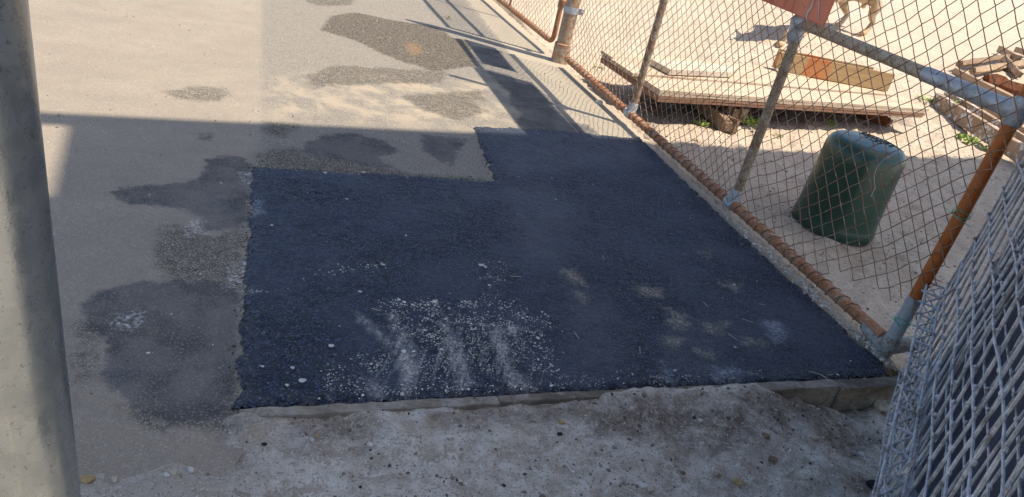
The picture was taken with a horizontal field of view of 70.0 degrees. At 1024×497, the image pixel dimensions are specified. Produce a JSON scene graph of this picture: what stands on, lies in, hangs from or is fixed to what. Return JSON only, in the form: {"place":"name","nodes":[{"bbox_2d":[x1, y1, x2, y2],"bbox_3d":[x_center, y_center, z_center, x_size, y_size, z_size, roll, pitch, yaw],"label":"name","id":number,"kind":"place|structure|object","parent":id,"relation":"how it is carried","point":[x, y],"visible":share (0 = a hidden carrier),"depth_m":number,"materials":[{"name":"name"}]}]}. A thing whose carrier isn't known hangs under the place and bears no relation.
{"place":"outdoors","nodes":[
{"label":"outdoors","id":0,"kind":"place"},
{"bbox_2d":[28,0,897,496],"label":"road","id":1,"kind":"structure","parent":0,"point":[122,220],"depth_m":3.50,"materials":[{"name":"grey concrete"}]},
{"bbox_2d":[111,476,117,482],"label":"stone","id":2,"kind":"object","parent":1,"relation":"on","point":[114,479],"visible":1,"depth_m":1.65,"materials":[{"name":"beige stone"}]},
{"bbox_2d":[44,0,618,403],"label":"road grit","id":3,"kind":"object","parent":1,"relation":"on","point":[276,149],"visible":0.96,"depth_m":3.81,"materials":[{"name":"grey gravel"}]},
{"bbox_2d":[228,126,887,409],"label":"edge crumbs","id":4,"kind":"object","parent":1,"relation":"on","point":[758,380],"visible":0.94,"depth_m":2.45,"materials":[{"name":"asphalt"}]},
{"bbox_2d":[230,127,887,408],"bbox_3d":[0.035,-0.147,3.267,2.315,0.032,2.399,2,30,-20],"label":"asphalt patch","id":5,"kind":"object","parent":1,"relation":"on","point":[648,286],"visible":1,"depth_m":2.75,"materials":[{"name":"black asphalt"}]},
{"bbox_2d":[259,175,851,399],"bbox_3d":[0.040,-0.128,3.228,2.262,0.008,2.230,2,30,-21],"label":"pale grit","id":6,"kind":"object","parent":5,"relation":"on","point":[404,351],"visible":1,"depth_m":2.43,"materials":[{"name":"grey gravel"}]},
{"bbox_2d":[371,257,833,378],"bbox_3d":[0.315,0.208,2.718,1.646,0.002,0.769,6,29,-12],"label":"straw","id":7,"kind":"object","parent":5,"relation":"on","point":[639,346],"visible":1,"depth_m":2.62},
{"bbox_2d":[551,0,583,64],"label":"fence post","id":8,"kind":"object","parent":1,"relation":"on","point":[562,44],"visible":0.79,"depth_m":5.84,"materials":[{"name":"metal"}]},
{"bbox_2d":[497,0,565,42],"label":"chain link gate","id":9,"kind":"structure","parent":8,"relation":"attached to","point":[530,24],"depth_m":6.28,"materials":[{"name":"metal"}]},
{"bbox_2d":[595,100,602,104],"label":"stone","id":10,"kind":"object","parent":1,"relation":"on","point":[600,102],"visible":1,"depth_m":5.13,"materials":[{"name":"grey stone"}]},
{"bbox_2d":[562,0,1023,363],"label":"chain link fence","id":11,"kind":"object","parent":1,"relation":"on","point":[1009,111],"visible":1,"depth_m":3.02,"materials":[{"name":"metal"}]},
{"bbox_2d":[762,0,834,25],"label":"sign","id":12,"kind":"object","parent":11,"relation":"attached to","point":[817,11],"visible":1,"depth_m":3.18,"materials":[{"name":"red metal"}]},
{"bbox_2d":[871,151,904,195],"bbox_3d":[1.416,-0.289,2.785,0.019,0.208,0.070,0,30,-23],"label":"loose wire","id":13,"kind":"object","parent":11,"relation":"hanging from","point":[880,163],"visible":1,"depth_m":2.79,"materials":[{"name":"grey metal"}]},
{"bbox_2d":[886,313,912,334],"bbox_3d":[1.456,0.279,2.721,0.082,0.046,0.111,2,30,-19],"label":"plastic tie","id":14,"kind":"object","parent":11,"relation":"attached to","point":[899,324],"visible":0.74,"depth_m":2.72,"materials":[{"name":"plastic"}]},
{"bbox_2d":[869,150,1023,496],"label":"security gate","id":15,"kind":"structure","parent":11,"relation":"attached to","point":[907,464],"depth_m":1.77,"materials":[{"name":"grey metal"}]},
{"bbox_2d":[943,206,972,226],"bbox_3d":[1.546,-0.110,2.510,0.082,0.046,0.111,2,30,-19],"label":"plastic tie","id":16,"kind":"object","parent":11,"relation":"attached to","point":[958,217],"visible":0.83,"depth_m":2.51,"materials":[{"name":"plastic"}]},
{"bbox_2d":[715,205,894,366],"bbox_3d":[1.238,0.109,3.277,0.091,0.024,1.314,2,30,-20],"label":"rubble lip","id":17,"kind":"object","parent":1,"relation":"on","point":[857,335],"visible":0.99,"depth_m":3.14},
{"bbox_2d":[79,0,1023,496],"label":"ground","id":18,"kind":"structure","parent":0,"point":[303,460],"depth_m":2.38,"materials":[{"name":"beige soil"}]},
{"bbox_2d":[0,0,80,496],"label":"galvanised pole","id":19,"kind":"object","parent":18,"relation":"on","point":[38,456],"visible":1,"depth_m":0.73,"materials":[{"name":"grey metal"}]},
{"bbox_2d":[80,474,95,483],"bbox_3d":[-0.944,0.513,1.627,0.032,0.013,0.023,0,30,-23],"label":"stone","id":20,"kind":"object","parent":18,"relation":"on","point":[86,478],"visible":1,"depth_m":1.62,"materials":[{"name":"beige stone"}]},
{"bbox_2d":[169,469,177,474],"bbox_3d":[-0.779,0.514,1.682,0.019,0.009,0.015,13,28,0],"label":"stone","id":21,"kind":"object","parent":18,"relation":"on","point":[173,471],"visible":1,"depth_m":1.68,"materials":[{"name":"beige stone"}]},
{"bbox_2d":[187,467,193,472],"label":"stone","id":22,"kind":"object","parent":18,"relation":"on","point":[190,469],"visible":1,"depth_m":1.70,"materials":[{"name":"white stone"}]},
{"bbox_2d":[92,383,908,496],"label":"asphalt crumbs","id":23,"kind":"object","parent":18,"relation":"on","point":[360,486],"visible":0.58,"depth_m":2.16,"materials":[{"name":"black asphalt"}]},
{"bbox_2d":[192,387,903,496],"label":"gravel","id":24,"kind":"structure","parent":18,"relation":"on","point":[370,444],"depth_m":2.05,"materials":[{"name":"grey gravel"}]},
{"bbox_2d":[239,376,901,418],"bbox_3d":[0.356,0.517,2.327,2.300,0.144,0.054,1,30,-21],"label":"timber edging","id":25,"kind":"object","parent":18,"relation":"on","point":[851,394],"visible":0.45,"depth_m":2.24,"materials":[{"name":"wood"}]},
{"bbox_2d":[286,387,900,496],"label":"dirt clods","id":26,"kind":"object","parent":18,"relation":"on","point":[490,430],"visible":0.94,"depth_m":2.05,"materials":[{"name":"soil"}]},
{"bbox_2d":[639,482,647,487],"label":"stone","id":27,"kind":"object","parent":18,"relation":"on","point":[642,485],"visible":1,"depth_m":1.94,"materials":[{"name":"white stone"}]},
{"bbox_2d":[646,486,653,491],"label":"stone","id":28,"kind":"object","parent":18,"relation":"on","point":[649,489],"visible":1,"depth_m":1.93,"materials":[{"name":"beige stone"}]},
{"bbox_2d":[693,119,708,127],"bbox_3d":[1.357,-0.896,5.242,0.129,0.049,0.138,13,28,0],"label":"weed","id":29,"kind":"object","parent":18,"relation":"on","point":[703,123],"visible":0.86,"depth_m":5.26,"materials":[{"name":"green plant"}]},
{"bbox_2d":[692,104,739,133],"bbox_3d":[1.463,-1.125,5.591,0.119,0.121,1.036,6,29,-14],"label":"split timber","id":30,"kind":"object","parent":18,"relation":"on","point":[730,120],"visible":0.3,"depth_m":5.27,"materials":[{"name":"brown wood"}]},
{"bbox_2d":[720,105,748,122],"bbox_3d":[1.626,-1.192,5.731,0.126,0.140,0.768,6,29,-14],"label":"split timber","id":31,"kind":"object","parent":18,"relation":"on","point":[738,114],"visible":0.14,"depth_m":5.43,"materials":[{"name":"brown wood"}]},
{"bbox_2d":[600,50,928,117],"bbox_3d":[2.073,-1.311,5.880,2.932,0.097,0.880,-3,32,-27],"label":"board stack","id":32,"kind":"object","parent":31,"relation":"on","point":[882,106],"visible":0.61,"depth_m":5.58,"materials":[{"name":"beige wood"}]},
{"bbox_2d":[650,59,738,76],"bbox_3d":[1.451,-1.357,5.540,0.912,0.042,0.231,-6,33,-32],"label":"wood offcut","id":33,"kind":"object","parent":32,"relation":"on","point":[702,68],"visible":0.77,"depth_m":5.42,"materials":[{"name":"beige wood"}]},
{"bbox_2d":[732,478,743,486],"bbox_3d":[0.635,0.657,2.058,0.032,0.016,0.025,13,28,0],"label":"stone","id":34,"kind":"object","parent":18,"relation":"on","point":[738,482],"visible":1,"depth_m":2.05,"materials":[{"name":"beige stone"}]},
{"bbox_2d":[740,114,758,126],"bbox_3d":[1.790,-0.955,5.472,0.215,0.080,0.216,13,28,0],"label":"weed","id":35,"kind":"object","parent":18,"relation":"on","point":[747,120],"visible":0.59,"depth_m":5.45,"materials":[{"name":"green plant"}]},
{"bbox_2d":[762,432,770,438],"bbox_3d":[0.779,0.575,2.242,0.026,0.017,0.018,13,28,0],"label":"stone","id":36,"kind":"object","parent":18,"relation":"on","point":[766,436],"visible":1,"depth_m":2.24,"materials":[{"name":"stone"}]},
{"bbox_2d":[768,456,777,461],"bbox_3d":[0.778,0.627,2.179,0.028,0.012,0.020,0,30,-23],"label":"stone","id":37,"kind":"object","parent":18,"relation":"on","point":[772,458],"visible":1,"depth_m":2.17,"materials":[{"name":"stone"}]},
{"bbox_2d":[812,434,819,439],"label":"stone","id":38,"kind":"object","parent":18,"relation":"on","point":[814,437],"visible":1,"depth_m":2.31,"materials":[{"name":"beige stone"}]},
{"bbox_2d":[619,7,1015,282],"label":"yard litter","id":39,"kind":"object","parent":18,"relation":"on","point":[912,205],"visible":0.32,"depth_m":5.00,"materials":[{"name":"brown"}]},
{"bbox_2d":[775,0,883,46],"bbox_3d":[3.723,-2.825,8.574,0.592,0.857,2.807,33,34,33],"label":"dog","id":40,"kind":"object","parent":18,"relation":"on","point":[874,5],"visible":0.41,"depth_m":9.07},
{"bbox_2d":[792,130,905,244],"bbox_3d":[1.807,-0.348,3.904,0.437,0.511,0.437,13,28,0],"label":"upturned bin","id":41,"kind":"object","parent":18,"relation":"on","point":[855,192],"visible":0.9,"depth_m":3.77,"materials":[{"name":"green plastic"}]},
{"bbox_2d":[853,114,893,127],"bbox_3d":[3.061,-1.190,6.359,0.483,0.130,0.114,32,33,31],"label":"log stub","id":42,"kind":"object","parent":18,"relation":"on","point":[884,120],"visible":0.33,"depth_m":6.28,"materials":[{"name":"brown wood"}]},
{"bbox_2d":[872,399,895,412],"bbox_3d":[1.372,0.580,2.688,0.091,0.046,0.064,0,30,-23],"label":"stone","id":43,"kind":"object","parent":18,"relation":"on","point":[880,405],"visible":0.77,"depth_m":2.67,"materials":[{"name":"beige stone"}]},
{"bbox_2d":[858,369,921,428],"bbox_3d":[1.523,0.561,2.762,0.375,0.097,0.268,2,30,-20],"label":"corner rubble","id":44,"kind":"object","parent":18,"relation":"on","point":[901,375],"visible":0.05,"depth_m":2.80,"materials":[{"name":"grey stone"}]},
{"bbox_2d":[918,95,933,102],"bbox_3d":[4.192,-1.512,7.404,0.175,0.051,0.193,13,28,0],"label":"weed","id":45,"kind":"object","parent":18,"relation":"on","point":[928,99],"visible":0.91,"depth_m":7.42,"materials":[{"name":"green plant"}]},
{"bbox_2d":[905,231,1023,496],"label":"chain-link fence","id":46,"kind":"object","parent":18,"relation":"on","point":[1012,464],"visible":0.18,"depth_m":1.94,"materials":[{"name":"metal"}]},
{"bbox_2d":[954,132,979,144],"bbox_3d":[3.991,-0.963,6.411,0.234,0.084,0.212,-4,32,-29],"label":"weed","id":47,"kind":"object","parent":18,"relation":"on","point":[961,136],"visible":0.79,"depth_m":6.41,"materials":[{"name":"green plant"}]},
{"bbox_2d":[931,93,1023,167],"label":"timber","id":48,"kind":"object","parent":18,"relation":"on","point":[1014,150],"visible":0.66,"depth_m":6.66,"materials":[{"name":"brown wood"}]},
{"bbox_2d":[952,68,1012,96],"bbox_3d":[5.050,-1.610,7.628,0.070,0.126,1.626,10,28,-5],"label":"timber","id":49,"kind":"object","parent":18,"relation":"on","point":[967,77],"visible":0.37,"depth_m":7.85,"materials":[{"name":"brown wood"}]},
{"bbox_2d":[955,54,1010,67],"bbox_3d":[5.939,-2.355,9.158,2.345,0.101,0.092,-17,40,-43],"label":"plank","id":50,"kind":"object","parent":18,"relation":"on","point":[963,63],"visible":0.8,"depth_m":8.80,"materials":[{"name":"brown wood"}]},
{"bbox_2d":[944,92,1023,142],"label":"timber","id":51,"kind":"object","parent":18,"relation":"on","point":[1018,135],"visible":0.17,"depth_m":6.98,"materials":[{"name":"brown wood"}]},
{"bbox_2d":[968,60,1023,74],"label":"broken branch","id":52,"kind":"object","parent":18,"relation":"on","point":[986,68],"visible":0.7,"depth_m":8.69,"materials":[{"name":"brown wood"}]},
{"bbox_2d":[968,101,1023,133],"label":"timber","id":53,"kind":"object","parent":18,"relation":"on","point":[1020,129],"visible":0.02,"depth_m":7.16,"materials":[{"name":"brown wood"}]},
{"bbox_2d":[996,45,1022,60],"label":"timber","id":54,"kind":"object","parent":18,"relation":"on","point":[1015,56],"visible":0.68,"depth_m":10.01,"materials":[{"name":"brown wood"}]},
{"bbox_2d":[1001,56,1022,77],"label":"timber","id":55,"kind":"object","parent":18,"relation":"on","point":[1015,71],"visible":0.79,"depth_m":8.93,"materials":[{"name":"brown wood"}]},
{"bbox_2d":[1014,47,1023,54],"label":"timber","id":56,"kind":"object","parent":18,"relation":"on","point":[1018,50],"visible":0.82,"depth_m":10.80,"materials":[{"name":"brown wood"}]},
{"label":"timber","id":57,"kind":"object","parent":18,"relation":"on","visible":0},
{"bbox_2d":[982,74,1022,94],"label":"bark log","id":58,"kind":"object","parent":57,"relation":"on","point":[999,79],"visible":0.53,"depth_m":7.84,"materials":[{"name":"brown wood"}]},
{"bbox_2d":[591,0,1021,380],"bbox_3d":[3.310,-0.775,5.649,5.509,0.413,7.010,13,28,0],"label":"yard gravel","id":59,"kind":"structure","parent":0,"point":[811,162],"depth_m":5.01,"materials":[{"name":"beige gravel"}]},
{"bbox_2d":[772,49,894,91],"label":"channel beam","id":60,"kind":"structure","parent":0,"point":[854,80],"depth_m":6.28,"materials":[{"name":"wood"}]},
{"bbox_2d":[866,479,877,488],"bbox_3d":[1.099,0.718,2.227,0.041,0.020,0.033,13,28,0],"label":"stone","id":61,"kind":"object","parent":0,"point":[870,483],"visible":0.53,"depth_m":2.22,"materials":[{"name":"black stone"}]}
]}

